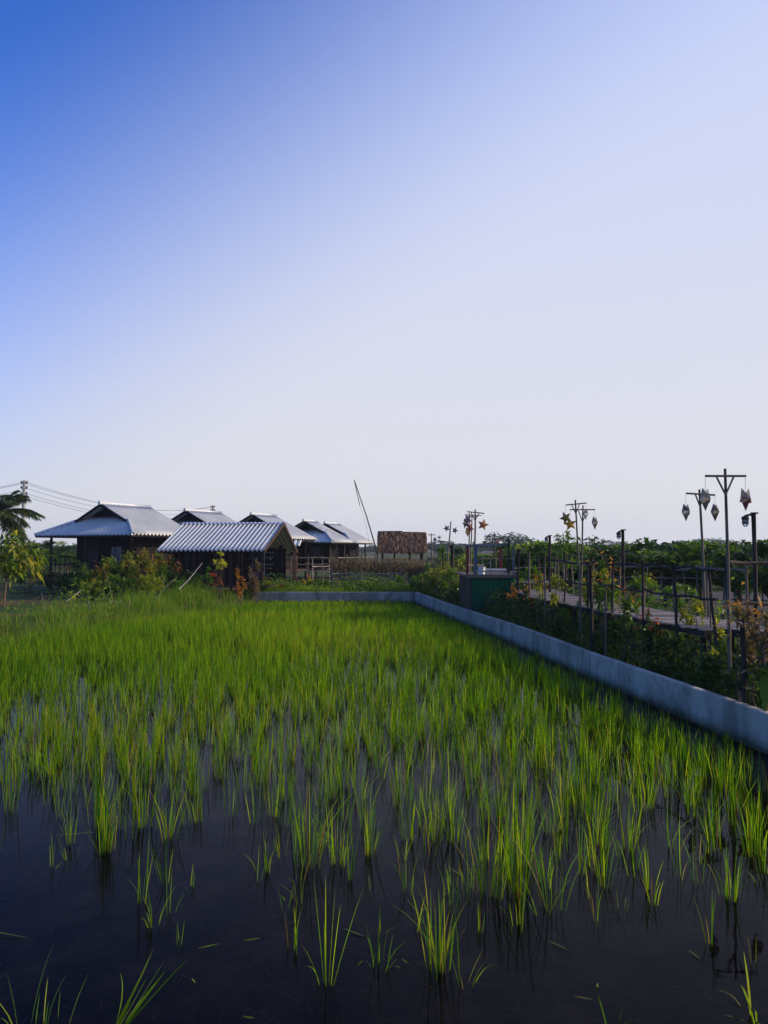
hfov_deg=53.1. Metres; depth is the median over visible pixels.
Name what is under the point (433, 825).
rice clump
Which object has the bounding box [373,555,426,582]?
trellis
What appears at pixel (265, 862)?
rice shoot
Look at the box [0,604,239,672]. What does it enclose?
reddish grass
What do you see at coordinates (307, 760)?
rice clump
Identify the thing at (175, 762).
rice clump
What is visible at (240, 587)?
shrub
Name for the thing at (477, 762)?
rice clump
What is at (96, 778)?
rice clump
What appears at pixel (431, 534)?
lantern pole
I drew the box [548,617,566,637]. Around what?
shrub
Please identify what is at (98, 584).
shrub
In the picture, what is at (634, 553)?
mango tree
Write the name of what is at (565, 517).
star lantern
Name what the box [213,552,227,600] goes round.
shrub
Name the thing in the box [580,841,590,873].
rice shoot
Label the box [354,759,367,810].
rice clump
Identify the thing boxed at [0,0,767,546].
sky
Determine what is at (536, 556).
mango tree
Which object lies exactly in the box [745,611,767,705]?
shrub
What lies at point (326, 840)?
rice shoot
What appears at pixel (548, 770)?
rice clump
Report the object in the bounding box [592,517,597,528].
star lantern
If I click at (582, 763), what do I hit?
rice clump
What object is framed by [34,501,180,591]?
hut
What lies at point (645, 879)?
rice clump
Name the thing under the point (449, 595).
shrub
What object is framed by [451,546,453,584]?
stake
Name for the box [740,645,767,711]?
broad leaved plant
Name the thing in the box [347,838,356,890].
rice shoot
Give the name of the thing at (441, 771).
rice clump
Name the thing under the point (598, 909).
rice shoot
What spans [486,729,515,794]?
rice clump
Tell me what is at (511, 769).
rice clump
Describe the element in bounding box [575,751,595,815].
rice clump
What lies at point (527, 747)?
rice clump
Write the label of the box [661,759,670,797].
rice clump
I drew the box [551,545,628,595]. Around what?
mango tree
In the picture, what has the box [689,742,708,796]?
rice clump
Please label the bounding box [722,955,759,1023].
grass tuft
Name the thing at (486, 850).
rice shoot
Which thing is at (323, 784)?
rice clump
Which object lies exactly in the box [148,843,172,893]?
rice clump
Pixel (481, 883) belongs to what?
rice clump
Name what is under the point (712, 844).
rice clump
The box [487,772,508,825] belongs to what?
rice clump
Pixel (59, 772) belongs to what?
rice clump
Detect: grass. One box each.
[0,573,229,609]
[0,579,262,654]
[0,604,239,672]
[203,603,441,617]
[225,582,435,601]
[524,579,765,619]
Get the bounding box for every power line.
[27,484,206,510]
[30,483,210,510]
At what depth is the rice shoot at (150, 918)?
4.46 m
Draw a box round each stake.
[442,548,443,576]
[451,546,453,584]
[517,549,519,596]
[528,552,530,595]
[544,556,545,632]
[588,565,592,651]
[604,586,606,655]
[709,575,711,651]
[740,627,746,703]
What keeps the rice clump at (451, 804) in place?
in the grass at (426, 610)
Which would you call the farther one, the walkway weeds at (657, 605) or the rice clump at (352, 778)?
the walkway weeds at (657, 605)
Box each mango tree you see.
[0,545,30,573]
[6,540,53,554]
[36,540,76,572]
[53,543,76,572]
[424,551,477,563]
[430,553,502,571]
[439,547,478,568]
[479,539,592,586]
[486,555,531,580]
[515,542,613,592]
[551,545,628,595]
[580,537,743,607]
[609,542,664,594]
[644,538,767,612]
[658,553,735,603]
[712,539,767,597]
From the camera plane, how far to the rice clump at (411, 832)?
5.83 m
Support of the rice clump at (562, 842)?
in the grass at (426, 610)
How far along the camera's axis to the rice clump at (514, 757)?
7.79 m
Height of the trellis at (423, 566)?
1.690 m
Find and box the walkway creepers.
[489,585,759,700]
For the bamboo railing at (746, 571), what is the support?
on the walkway at (668, 621)
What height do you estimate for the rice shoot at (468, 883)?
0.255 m
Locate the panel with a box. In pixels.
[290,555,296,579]
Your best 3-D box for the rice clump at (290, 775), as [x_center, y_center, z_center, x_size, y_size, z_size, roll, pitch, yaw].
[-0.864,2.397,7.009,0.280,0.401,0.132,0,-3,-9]
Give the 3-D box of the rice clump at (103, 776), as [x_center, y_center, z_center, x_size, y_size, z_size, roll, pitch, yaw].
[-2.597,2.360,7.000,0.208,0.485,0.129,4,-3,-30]
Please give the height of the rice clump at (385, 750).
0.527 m
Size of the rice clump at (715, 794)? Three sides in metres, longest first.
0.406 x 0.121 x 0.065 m
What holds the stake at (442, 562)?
on the ground at (228, 869)
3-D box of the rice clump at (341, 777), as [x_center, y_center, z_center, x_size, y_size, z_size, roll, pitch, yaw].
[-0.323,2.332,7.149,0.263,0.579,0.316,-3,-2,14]
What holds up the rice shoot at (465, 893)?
in the grass at (426, 610)
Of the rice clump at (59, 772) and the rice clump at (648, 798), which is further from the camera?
the rice clump at (59, 772)
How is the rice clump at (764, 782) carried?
in the grass at (426, 610)
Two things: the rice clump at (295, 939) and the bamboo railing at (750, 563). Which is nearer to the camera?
the rice clump at (295, 939)
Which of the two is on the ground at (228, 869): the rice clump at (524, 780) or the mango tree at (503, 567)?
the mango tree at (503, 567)
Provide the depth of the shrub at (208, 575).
30.32 m
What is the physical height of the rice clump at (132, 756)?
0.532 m
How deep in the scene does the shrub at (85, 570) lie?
30.27 m
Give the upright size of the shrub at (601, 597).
1.933 m
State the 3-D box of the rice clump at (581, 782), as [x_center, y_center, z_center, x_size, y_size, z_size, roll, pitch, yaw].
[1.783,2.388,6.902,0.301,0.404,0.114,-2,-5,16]
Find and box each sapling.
[0,530,55,607]
[546,530,590,592]
[575,535,615,595]
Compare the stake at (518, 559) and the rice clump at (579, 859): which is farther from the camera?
the stake at (518, 559)
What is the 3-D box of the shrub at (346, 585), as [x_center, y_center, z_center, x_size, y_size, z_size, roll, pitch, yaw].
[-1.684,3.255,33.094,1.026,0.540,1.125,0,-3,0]
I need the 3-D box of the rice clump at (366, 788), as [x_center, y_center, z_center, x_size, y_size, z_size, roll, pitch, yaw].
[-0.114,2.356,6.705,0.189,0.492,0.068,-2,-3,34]
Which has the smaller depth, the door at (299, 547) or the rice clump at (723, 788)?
the rice clump at (723, 788)
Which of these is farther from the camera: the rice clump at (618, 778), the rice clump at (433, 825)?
the rice clump at (618, 778)
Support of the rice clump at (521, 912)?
in the grass at (426, 610)
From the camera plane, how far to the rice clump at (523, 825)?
5.61 m
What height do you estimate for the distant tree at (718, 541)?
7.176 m
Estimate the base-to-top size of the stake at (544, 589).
1.749 m
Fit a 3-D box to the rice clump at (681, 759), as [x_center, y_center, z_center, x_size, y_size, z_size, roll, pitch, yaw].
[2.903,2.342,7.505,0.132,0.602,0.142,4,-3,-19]
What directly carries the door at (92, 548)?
in the hut at (107, 529)
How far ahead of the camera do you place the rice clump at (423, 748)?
7.90 m
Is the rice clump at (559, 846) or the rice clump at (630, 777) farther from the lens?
the rice clump at (630, 777)
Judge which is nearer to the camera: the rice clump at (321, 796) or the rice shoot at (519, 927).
the rice shoot at (519, 927)
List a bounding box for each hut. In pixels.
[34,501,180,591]
[171,508,235,524]
[239,512,315,580]
[294,519,353,580]
[308,521,373,577]
[377,530,427,577]
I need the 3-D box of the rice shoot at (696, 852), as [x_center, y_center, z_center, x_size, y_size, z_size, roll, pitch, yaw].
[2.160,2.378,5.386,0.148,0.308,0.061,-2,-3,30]
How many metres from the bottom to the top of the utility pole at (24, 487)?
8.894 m
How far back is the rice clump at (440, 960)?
4.03 m
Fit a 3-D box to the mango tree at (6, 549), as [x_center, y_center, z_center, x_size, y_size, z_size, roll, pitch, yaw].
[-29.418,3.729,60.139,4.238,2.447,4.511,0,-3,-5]
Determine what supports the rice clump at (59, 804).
in the grass at (426, 610)
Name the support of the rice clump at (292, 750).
in the grass at (426, 610)
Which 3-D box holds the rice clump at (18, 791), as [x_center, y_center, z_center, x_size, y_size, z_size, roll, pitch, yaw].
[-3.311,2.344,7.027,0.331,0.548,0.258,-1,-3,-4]
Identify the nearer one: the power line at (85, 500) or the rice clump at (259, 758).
the rice clump at (259, 758)
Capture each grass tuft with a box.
[0,941,88,1023]
[116,950,179,1023]
[598,996,629,1023]
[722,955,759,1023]
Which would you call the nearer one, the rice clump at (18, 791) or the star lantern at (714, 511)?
the rice clump at (18, 791)
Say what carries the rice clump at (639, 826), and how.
in the grass at (426, 610)
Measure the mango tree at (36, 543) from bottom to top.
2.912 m
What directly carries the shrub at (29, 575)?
on the ground at (228, 869)
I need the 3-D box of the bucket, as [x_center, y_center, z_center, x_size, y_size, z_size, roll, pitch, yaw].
[2.958,1.768,23.242,0.225,0.230,0.231,0,-3,0]
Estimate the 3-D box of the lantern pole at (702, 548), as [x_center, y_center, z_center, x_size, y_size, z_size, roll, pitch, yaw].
[5.570,1.141,13.455,0.507,3.081,0.076,0,-3,0]
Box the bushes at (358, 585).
[242,568,442,597]
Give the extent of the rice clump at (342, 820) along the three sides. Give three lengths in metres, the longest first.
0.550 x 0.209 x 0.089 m
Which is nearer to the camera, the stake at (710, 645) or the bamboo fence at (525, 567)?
the stake at (710, 645)
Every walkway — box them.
[513,589,765,663]
[515,580,571,605]
[731,627,764,673]
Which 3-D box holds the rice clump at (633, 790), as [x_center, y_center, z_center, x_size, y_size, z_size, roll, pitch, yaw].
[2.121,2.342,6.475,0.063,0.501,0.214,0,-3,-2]
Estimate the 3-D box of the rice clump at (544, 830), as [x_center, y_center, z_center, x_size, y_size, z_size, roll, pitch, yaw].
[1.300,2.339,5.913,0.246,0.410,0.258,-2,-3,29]
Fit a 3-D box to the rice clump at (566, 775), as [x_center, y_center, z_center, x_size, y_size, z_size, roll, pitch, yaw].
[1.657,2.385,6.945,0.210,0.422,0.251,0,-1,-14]
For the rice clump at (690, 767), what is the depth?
7.33 m
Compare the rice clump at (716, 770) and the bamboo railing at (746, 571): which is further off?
the bamboo railing at (746, 571)
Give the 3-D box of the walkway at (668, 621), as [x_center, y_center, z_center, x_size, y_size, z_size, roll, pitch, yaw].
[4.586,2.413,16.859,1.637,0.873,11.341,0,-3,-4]
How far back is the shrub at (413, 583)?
32.25 m
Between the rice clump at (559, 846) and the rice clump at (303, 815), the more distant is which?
the rice clump at (303, 815)
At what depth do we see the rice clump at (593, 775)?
7.18 m
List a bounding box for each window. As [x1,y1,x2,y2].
[110,546,122,563]
[311,546,319,559]
[337,546,339,558]
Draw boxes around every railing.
[286,554,338,581]
[312,553,378,580]
[542,553,718,644]
[553,554,750,622]
[725,558,767,635]
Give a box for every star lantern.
[464,515,471,523]
[466,523,473,531]
[478,519,488,529]
[560,505,570,524]
[563,518,575,529]
[583,509,587,518]
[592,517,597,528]
[682,503,689,519]
[700,488,710,510]
[711,503,718,520]
[740,477,751,510]
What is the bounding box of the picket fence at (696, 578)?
[610,563,767,617]
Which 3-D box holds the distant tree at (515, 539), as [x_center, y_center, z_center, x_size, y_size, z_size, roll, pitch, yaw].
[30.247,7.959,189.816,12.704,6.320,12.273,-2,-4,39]
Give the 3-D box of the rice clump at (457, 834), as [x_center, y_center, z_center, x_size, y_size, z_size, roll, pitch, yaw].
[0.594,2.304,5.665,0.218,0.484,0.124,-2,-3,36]
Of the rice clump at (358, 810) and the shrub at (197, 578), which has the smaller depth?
the rice clump at (358, 810)
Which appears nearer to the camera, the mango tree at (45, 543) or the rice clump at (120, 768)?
the rice clump at (120, 768)
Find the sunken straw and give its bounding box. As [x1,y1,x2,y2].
[0,824,767,1023]
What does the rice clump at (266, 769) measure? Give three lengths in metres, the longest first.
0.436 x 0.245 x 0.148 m
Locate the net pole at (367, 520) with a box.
[354,480,377,577]
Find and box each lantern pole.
[428,533,434,571]
[447,521,450,584]
[465,513,480,571]
[467,509,483,544]
[468,514,476,571]
[494,532,496,570]
[565,500,586,641]
[570,505,594,634]
[686,489,714,616]
[705,469,745,695]
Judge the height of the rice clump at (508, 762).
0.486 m
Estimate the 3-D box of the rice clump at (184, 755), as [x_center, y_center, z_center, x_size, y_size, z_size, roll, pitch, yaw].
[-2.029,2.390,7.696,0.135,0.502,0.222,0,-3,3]
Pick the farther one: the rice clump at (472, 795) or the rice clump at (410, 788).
the rice clump at (410, 788)
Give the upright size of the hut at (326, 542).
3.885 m
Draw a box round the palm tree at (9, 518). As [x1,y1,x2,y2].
[0,490,44,552]
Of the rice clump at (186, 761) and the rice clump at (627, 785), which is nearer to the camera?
the rice clump at (627, 785)
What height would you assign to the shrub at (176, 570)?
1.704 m
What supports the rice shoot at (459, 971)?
in the grass at (426, 610)
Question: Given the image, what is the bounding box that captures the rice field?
[0,599,757,787]
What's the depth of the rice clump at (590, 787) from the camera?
6.76 m
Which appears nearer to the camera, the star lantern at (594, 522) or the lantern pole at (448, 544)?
the star lantern at (594, 522)
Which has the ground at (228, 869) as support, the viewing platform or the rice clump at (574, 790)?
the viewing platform
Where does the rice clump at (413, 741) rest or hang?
in the grass at (426, 610)
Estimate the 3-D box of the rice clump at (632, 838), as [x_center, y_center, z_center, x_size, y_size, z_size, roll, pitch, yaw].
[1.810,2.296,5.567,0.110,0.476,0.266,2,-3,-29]
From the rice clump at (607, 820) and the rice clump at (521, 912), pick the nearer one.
the rice clump at (521, 912)
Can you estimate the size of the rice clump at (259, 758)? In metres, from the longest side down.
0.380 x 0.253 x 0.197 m
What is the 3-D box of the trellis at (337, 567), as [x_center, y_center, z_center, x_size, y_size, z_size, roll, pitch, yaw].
[-1.552,2.881,37.150,2.963,1.786,1.834,1,-3,-16]
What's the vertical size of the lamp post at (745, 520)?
2.575 m
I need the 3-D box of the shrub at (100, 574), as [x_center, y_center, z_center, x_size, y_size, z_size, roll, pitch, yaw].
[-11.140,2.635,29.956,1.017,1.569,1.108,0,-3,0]
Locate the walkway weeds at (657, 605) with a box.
[494,552,767,649]
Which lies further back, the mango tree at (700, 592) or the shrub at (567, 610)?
the mango tree at (700, 592)
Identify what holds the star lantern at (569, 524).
hanging from the lantern pole at (582, 519)
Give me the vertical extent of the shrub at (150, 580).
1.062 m
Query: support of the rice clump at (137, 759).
in the grass at (426, 610)
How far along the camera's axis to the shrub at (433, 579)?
29.97 m
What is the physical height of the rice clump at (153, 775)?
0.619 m
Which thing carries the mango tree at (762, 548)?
on the ground at (228, 869)
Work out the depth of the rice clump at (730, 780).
6.80 m
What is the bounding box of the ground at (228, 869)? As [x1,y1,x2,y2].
[0,551,767,1023]
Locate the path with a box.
[575,592,767,643]
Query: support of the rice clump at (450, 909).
in the grass at (426, 610)
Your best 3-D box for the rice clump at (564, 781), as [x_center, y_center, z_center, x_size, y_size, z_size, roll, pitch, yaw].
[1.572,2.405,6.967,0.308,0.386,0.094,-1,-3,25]
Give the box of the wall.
[253,592,767,764]
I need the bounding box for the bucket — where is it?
[478,567,484,573]
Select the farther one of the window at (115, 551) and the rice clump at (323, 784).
the window at (115, 551)
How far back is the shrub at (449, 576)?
27.07 m
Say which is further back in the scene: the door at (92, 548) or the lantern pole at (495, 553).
the door at (92, 548)
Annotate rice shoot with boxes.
[50,836,65,877]
[57,837,79,870]
[143,886,175,939]
[166,864,183,924]
[186,866,194,898]
[246,842,272,880]
[263,835,270,882]
[273,819,299,868]
[273,836,279,859]
[282,880,302,914]
[283,847,311,892]
[283,888,293,909]
[311,814,334,854]
[323,839,351,876]
[338,824,357,864]
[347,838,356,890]
[364,808,390,859]
[368,816,370,856]
[380,927,390,947]
[386,854,418,902]
[394,832,418,865]
[395,841,404,900]
[412,894,443,938]
[421,806,432,855]
[445,845,466,896]
[448,923,490,1000]
[452,864,471,909]
[461,871,471,895]
[476,825,494,868]
[478,913,484,943]
[509,888,522,937]
[515,879,569,926]
[539,851,553,898]
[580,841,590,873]
[585,866,591,905]
[587,879,601,935]
[592,821,610,857]
[594,852,612,886]
[613,836,624,867]
[615,890,628,922]
[619,835,635,885]
[629,829,643,876]
[641,877,663,916]
[680,831,702,873]
[694,898,715,958]
[695,817,714,863]
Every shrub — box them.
[7,559,49,593]
[36,571,66,592]
[39,545,63,578]
[53,572,74,593]
[57,545,76,572]
[65,560,96,585]
[67,564,91,597]
[79,579,103,600]
[84,560,110,597]
[94,555,119,596]
[102,574,137,600]
[114,551,142,594]
[128,547,157,594]
[131,574,164,597]
[144,549,170,595]
[160,555,182,589]
[164,579,192,595]
[178,570,201,594]
[189,573,209,593]
[203,566,214,593]
[208,572,222,593]
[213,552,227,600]
[233,568,247,604]
[248,559,260,603]
[283,581,300,590]
[296,575,313,586]
[310,578,332,589]
[336,582,355,590]
[359,578,382,589]
[387,574,409,589]
[408,562,431,590]
[428,560,450,594]
[434,545,456,570]
[440,567,458,601]
[445,585,458,602]
[506,583,518,616]
[513,585,537,615]
[516,565,538,589]
[520,596,542,627]
[531,569,552,629]
[547,573,568,617]
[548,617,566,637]
[560,603,583,630]
[575,575,594,633]
[578,549,625,648]
[582,568,610,618]
[582,613,602,640]
[586,617,617,655]
[608,613,630,652]
[615,590,642,664]
[628,570,660,605]
[635,608,663,667]
[641,635,680,677]
[661,582,697,610]
[677,598,709,673]
[687,643,720,690]
[711,582,764,705]
[711,616,726,671]
[717,653,760,704]
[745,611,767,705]
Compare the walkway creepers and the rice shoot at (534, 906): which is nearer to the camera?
the rice shoot at (534, 906)
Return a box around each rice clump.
[1,754,23,823]
[1,760,17,805]
[1,775,11,808]
[3,771,18,816]
[4,744,28,799]
[4,756,16,791]
[32,755,38,789]
[40,773,56,813]
[41,748,73,801]
[43,733,58,791]
[47,735,73,793]
[51,776,70,824]
[58,746,73,795]
[59,802,79,852]
[62,751,79,797]
[65,770,78,816]
[73,756,100,792]
[74,743,103,782]
[83,773,94,813]
[84,781,119,865]
[85,751,104,787]
[85,773,107,838]
[90,742,102,785]
[91,768,124,830]
[93,757,111,797]
[95,750,104,805]
[107,734,129,780]
[108,779,138,838]
[109,756,142,803]
[115,729,142,779]
[115,732,132,786]
[121,734,148,790]
[121,761,139,801]
[123,773,165,837]
[124,741,138,785]
[125,812,138,846]
[125,833,153,914]
[129,729,157,793]
[130,760,138,802]
[132,732,144,779]
[142,908,162,936]
[143,734,161,776]
[144,786,164,834]
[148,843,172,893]
[151,757,166,800]
[151,789,188,851]
[161,746,173,795]
[164,743,182,791]
[168,746,186,776]
[173,793,190,831]
[174,765,191,807]
[178,726,191,775]
[180,739,189,777]
[180,754,201,801]
[182,739,200,781]
[182,741,210,782]
[183,757,192,793]
[183,783,208,828]
[193,760,205,816]
[196,723,223,773]
[201,759,210,794]
[212,733,227,785]
[222,773,238,825]
[233,746,261,801]
[245,767,264,833]
[248,744,257,780]
[250,733,268,772]
[250,742,262,787]
[255,722,273,771]
[256,738,273,791]
[256,749,264,797]
[259,744,271,783]
[262,765,285,825]
[264,780,299,834]
[267,750,284,805]
[273,733,287,774]
[275,758,301,794]
[275,765,296,808]
[280,728,299,773]
[284,911,300,962]
[286,767,370,879]
[293,806,305,863]
[296,734,321,773]
[296,786,324,846]
[303,727,311,778]
[303,882,362,999]
[305,721,316,774]
[311,764,334,813]
[313,799,353,874]
[315,738,333,789]
[317,734,327,781]
[318,744,340,801]
[319,757,330,804]
[323,737,335,771]
[325,757,343,805]
[325,758,332,809]
[327,744,342,783]
[329,728,347,771]
[332,738,355,796]
[333,728,344,760]
[336,771,354,830]
[347,749,360,794]
[349,771,385,838]
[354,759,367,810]
[357,905,412,984]
[360,796,387,865]
[363,753,375,808]
[365,720,375,771]
[372,733,389,773]
[373,740,388,786]
[380,728,385,767]
[383,757,410,804]
[386,760,416,815]
[389,783,419,849]
[393,875,467,992]
[394,740,408,783]
[397,723,425,772]
[398,737,412,787]
[399,766,413,807]
[407,770,423,832]
[412,735,426,776]
[416,783,424,834]
[418,725,437,766]
[419,754,441,817]
[419,788,453,852]
[422,756,431,793]
[427,792,459,835]
[428,731,441,782]
[433,785,465,855]
[435,759,461,818]
[437,734,447,784]
[442,730,447,765]
[444,775,459,819]
[444,850,459,915]
[450,734,462,772]
[451,798,469,856]
[456,745,482,787]
[457,731,472,769]
[457,798,519,914]
[459,743,473,795]
[465,759,477,807]
[465,782,493,836]
[466,737,483,784]
[470,732,492,769]
[470,763,500,831]
[472,772,491,817]
[473,744,497,799]
[480,781,494,827]
[484,731,509,765]
[484,784,504,838]
[485,788,556,909]
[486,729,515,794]
[486,736,489,772]
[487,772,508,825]
[497,754,518,811]
[497,771,510,825]
[498,819,515,871]
[499,788,522,860]
[499,828,525,884]
[500,873,526,941]
[503,735,508,780]
[505,731,521,771]
[506,732,519,774]
[506,745,514,781]
[506,809,581,923]
[509,743,522,798]
[512,765,528,796]
[512,768,519,808]
[512,795,544,877]
[513,799,530,859]
[517,758,527,797]
[518,723,532,771]
[518,753,529,791]
[520,769,546,817]
[521,786,538,833]
[521,807,534,846]
[523,780,532,825]
[524,731,547,775]
[530,838,560,890]
[531,739,552,785]
[537,721,554,779]
[539,794,564,842]
[542,743,569,788]
[547,783,576,840]
[550,777,576,826]
[552,815,568,861]
[553,754,575,795]
[553,760,569,797]
[554,820,565,865]
[555,744,567,795]
[555,767,580,826]
[566,771,591,826]
[568,739,583,788]
[570,764,583,813]
[571,809,617,879]
[572,758,593,800]
[573,741,599,790]
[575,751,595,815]
[575,774,585,817]
[576,823,593,885]
[578,766,595,826]
[579,738,594,784]
[581,741,605,792]
[581,767,596,808]
[583,727,600,775]
[583,780,615,854]
[585,735,603,772]
[585,741,596,782]
[587,746,617,811]
[588,748,609,790]
[589,769,611,827]
[589,798,612,849]
[589,825,630,899]
[592,760,608,798]
[599,733,609,780]
[607,756,643,804]
[612,750,632,800]
[613,793,642,859]
[615,747,626,793]
[616,769,631,828]
[618,801,646,861]
[626,747,640,781]
[626,761,645,793]
[629,774,639,804]
[630,762,648,820]
[632,755,657,815]
[632,766,660,815]
[634,746,664,795]
[634,807,641,842]
[635,830,661,901]
[637,730,648,779]
[639,737,651,778]
[652,752,661,788]
[656,748,675,805]
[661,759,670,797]
[662,754,677,803]
[663,752,677,798]
[663,819,685,888]
[664,814,697,864]
[667,800,689,855]
[672,740,684,787]
[673,721,689,780]
[678,775,695,811]
[678,777,702,823]
[679,747,698,800]
[684,751,705,796]
[685,793,722,842]
[686,742,700,786]
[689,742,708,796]
[689,772,704,807]
[689,836,707,892]
[692,745,716,785]
[693,749,705,801]
[698,793,721,859]
[702,745,731,790]
[704,846,750,912]
[709,784,732,838]
[711,773,720,813]
[713,750,742,797]
[713,754,730,804]
[722,780,739,834]
[727,740,737,806]
[729,771,757,818]
[730,748,746,791]
[731,738,750,799]
[732,772,767,837]
[733,801,766,847]
[734,791,767,867]
[747,751,759,790]
[750,809,767,884]
[756,759,767,800]
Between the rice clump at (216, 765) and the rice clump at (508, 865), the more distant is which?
the rice clump at (216, 765)
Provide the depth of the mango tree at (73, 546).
61.72 m
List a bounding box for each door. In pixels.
[86,539,98,569]
[298,544,301,566]
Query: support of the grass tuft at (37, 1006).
on the ground at (228, 869)
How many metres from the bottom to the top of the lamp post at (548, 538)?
2.381 m
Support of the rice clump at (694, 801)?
in the grass at (426, 610)
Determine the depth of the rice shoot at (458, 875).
5.02 m
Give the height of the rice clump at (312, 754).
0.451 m
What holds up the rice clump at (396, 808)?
in the grass at (426, 610)
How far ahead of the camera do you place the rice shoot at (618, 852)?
5.48 m
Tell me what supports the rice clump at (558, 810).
in the grass at (426, 610)
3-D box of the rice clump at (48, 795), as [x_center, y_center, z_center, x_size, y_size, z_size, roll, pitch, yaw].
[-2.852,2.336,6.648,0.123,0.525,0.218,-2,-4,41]
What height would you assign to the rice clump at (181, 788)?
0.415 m
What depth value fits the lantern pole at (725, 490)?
9.97 m
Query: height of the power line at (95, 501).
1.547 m
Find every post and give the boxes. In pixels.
[293,540,301,582]
[545,535,551,591]
[616,529,625,628]
[741,512,758,666]
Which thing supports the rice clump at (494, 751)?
in the grass at (426, 610)
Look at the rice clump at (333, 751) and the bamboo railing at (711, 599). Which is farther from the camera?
the bamboo railing at (711, 599)
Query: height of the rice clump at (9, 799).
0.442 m
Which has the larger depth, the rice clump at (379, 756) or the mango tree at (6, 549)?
the mango tree at (6, 549)
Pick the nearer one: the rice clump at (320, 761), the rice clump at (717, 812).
the rice clump at (717, 812)
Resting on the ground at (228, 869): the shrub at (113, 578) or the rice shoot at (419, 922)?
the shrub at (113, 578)
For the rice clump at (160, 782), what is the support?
in the grass at (426, 610)
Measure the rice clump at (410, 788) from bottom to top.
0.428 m
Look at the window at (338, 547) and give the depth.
51.78 m
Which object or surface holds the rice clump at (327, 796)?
in the grass at (426, 610)
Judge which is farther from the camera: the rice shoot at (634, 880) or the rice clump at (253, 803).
the rice clump at (253, 803)
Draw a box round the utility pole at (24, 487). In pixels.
[20,480,27,541]
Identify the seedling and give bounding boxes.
[66,590,77,603]
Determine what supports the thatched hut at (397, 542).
on the ground at (228, 869)
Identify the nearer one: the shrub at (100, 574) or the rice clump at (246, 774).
the rice clump at (246, 774)
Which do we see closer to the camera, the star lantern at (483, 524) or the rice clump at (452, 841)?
the rice clump at (452, 841)
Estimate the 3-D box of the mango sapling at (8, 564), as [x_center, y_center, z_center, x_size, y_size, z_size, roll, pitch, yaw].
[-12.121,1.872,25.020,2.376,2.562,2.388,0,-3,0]
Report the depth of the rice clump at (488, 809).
6.24 m
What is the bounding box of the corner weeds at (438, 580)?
[419,559,533,602]
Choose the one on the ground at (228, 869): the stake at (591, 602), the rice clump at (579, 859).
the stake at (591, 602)
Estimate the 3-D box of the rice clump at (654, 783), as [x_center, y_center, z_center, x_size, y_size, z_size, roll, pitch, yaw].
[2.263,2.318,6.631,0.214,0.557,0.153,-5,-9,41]
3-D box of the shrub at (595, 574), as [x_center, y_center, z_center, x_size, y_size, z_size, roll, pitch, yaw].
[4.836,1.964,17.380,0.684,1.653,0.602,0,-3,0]
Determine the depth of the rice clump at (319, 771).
7.22 m
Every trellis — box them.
[320,553,381,584]
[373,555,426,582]
[407,559,456,583]
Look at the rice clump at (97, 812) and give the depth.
6.08 m
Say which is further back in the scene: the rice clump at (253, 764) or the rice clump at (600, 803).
the rice clump at (253, 764)
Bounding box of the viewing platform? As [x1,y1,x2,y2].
[455,538,516,612]
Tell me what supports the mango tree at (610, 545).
on the ground at (228, 869)
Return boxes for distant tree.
[363,546,376,553]
[427,540,465,551]
[456,543,485,551]
[478,532,535,549]
[598,540,628,544]
[663,537,740,546]
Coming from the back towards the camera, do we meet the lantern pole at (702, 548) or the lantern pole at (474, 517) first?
the lantern pole at (474, 517)
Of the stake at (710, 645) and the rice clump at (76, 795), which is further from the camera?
the stake at (710, 645)
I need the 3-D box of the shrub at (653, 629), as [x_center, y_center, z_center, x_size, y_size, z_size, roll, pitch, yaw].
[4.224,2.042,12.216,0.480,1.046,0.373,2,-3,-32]
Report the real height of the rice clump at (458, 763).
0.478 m
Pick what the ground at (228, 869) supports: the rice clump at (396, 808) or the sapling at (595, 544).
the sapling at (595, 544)
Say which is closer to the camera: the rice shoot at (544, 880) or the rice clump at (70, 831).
the rice shoot at (544, 880)
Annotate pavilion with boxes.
[157,522,297,591]
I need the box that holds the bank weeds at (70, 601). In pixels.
[9,572,235,624]
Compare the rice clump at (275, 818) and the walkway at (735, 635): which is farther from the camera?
the walkway at (735, 635)
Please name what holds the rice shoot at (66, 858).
in the grass at (426, 610)
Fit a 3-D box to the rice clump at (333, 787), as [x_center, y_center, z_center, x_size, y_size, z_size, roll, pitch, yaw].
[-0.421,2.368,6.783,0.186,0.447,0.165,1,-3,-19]
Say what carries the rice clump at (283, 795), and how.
in the grass at (426, 610)
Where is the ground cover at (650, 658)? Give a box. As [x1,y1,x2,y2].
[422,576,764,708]
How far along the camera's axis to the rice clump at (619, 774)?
7.08 m
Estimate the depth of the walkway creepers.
13.74 m
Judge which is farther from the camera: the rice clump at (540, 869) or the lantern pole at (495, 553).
the lantern pole at (495, 553)
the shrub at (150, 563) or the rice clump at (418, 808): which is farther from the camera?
the shrub at (150, 563)
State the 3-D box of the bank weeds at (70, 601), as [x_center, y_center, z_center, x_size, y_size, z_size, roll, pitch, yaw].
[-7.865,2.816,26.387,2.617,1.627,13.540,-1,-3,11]
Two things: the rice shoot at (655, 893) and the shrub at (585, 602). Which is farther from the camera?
the shrub at (585, 602)
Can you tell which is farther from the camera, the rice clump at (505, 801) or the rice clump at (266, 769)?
the rice clump at (266, 769)
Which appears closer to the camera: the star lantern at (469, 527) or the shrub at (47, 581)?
the star lantern at (469, 527)
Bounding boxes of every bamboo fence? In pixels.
[331,567,401,587]
[426,556,493,580]
[515,557,631,595]
[583,572,760,601]

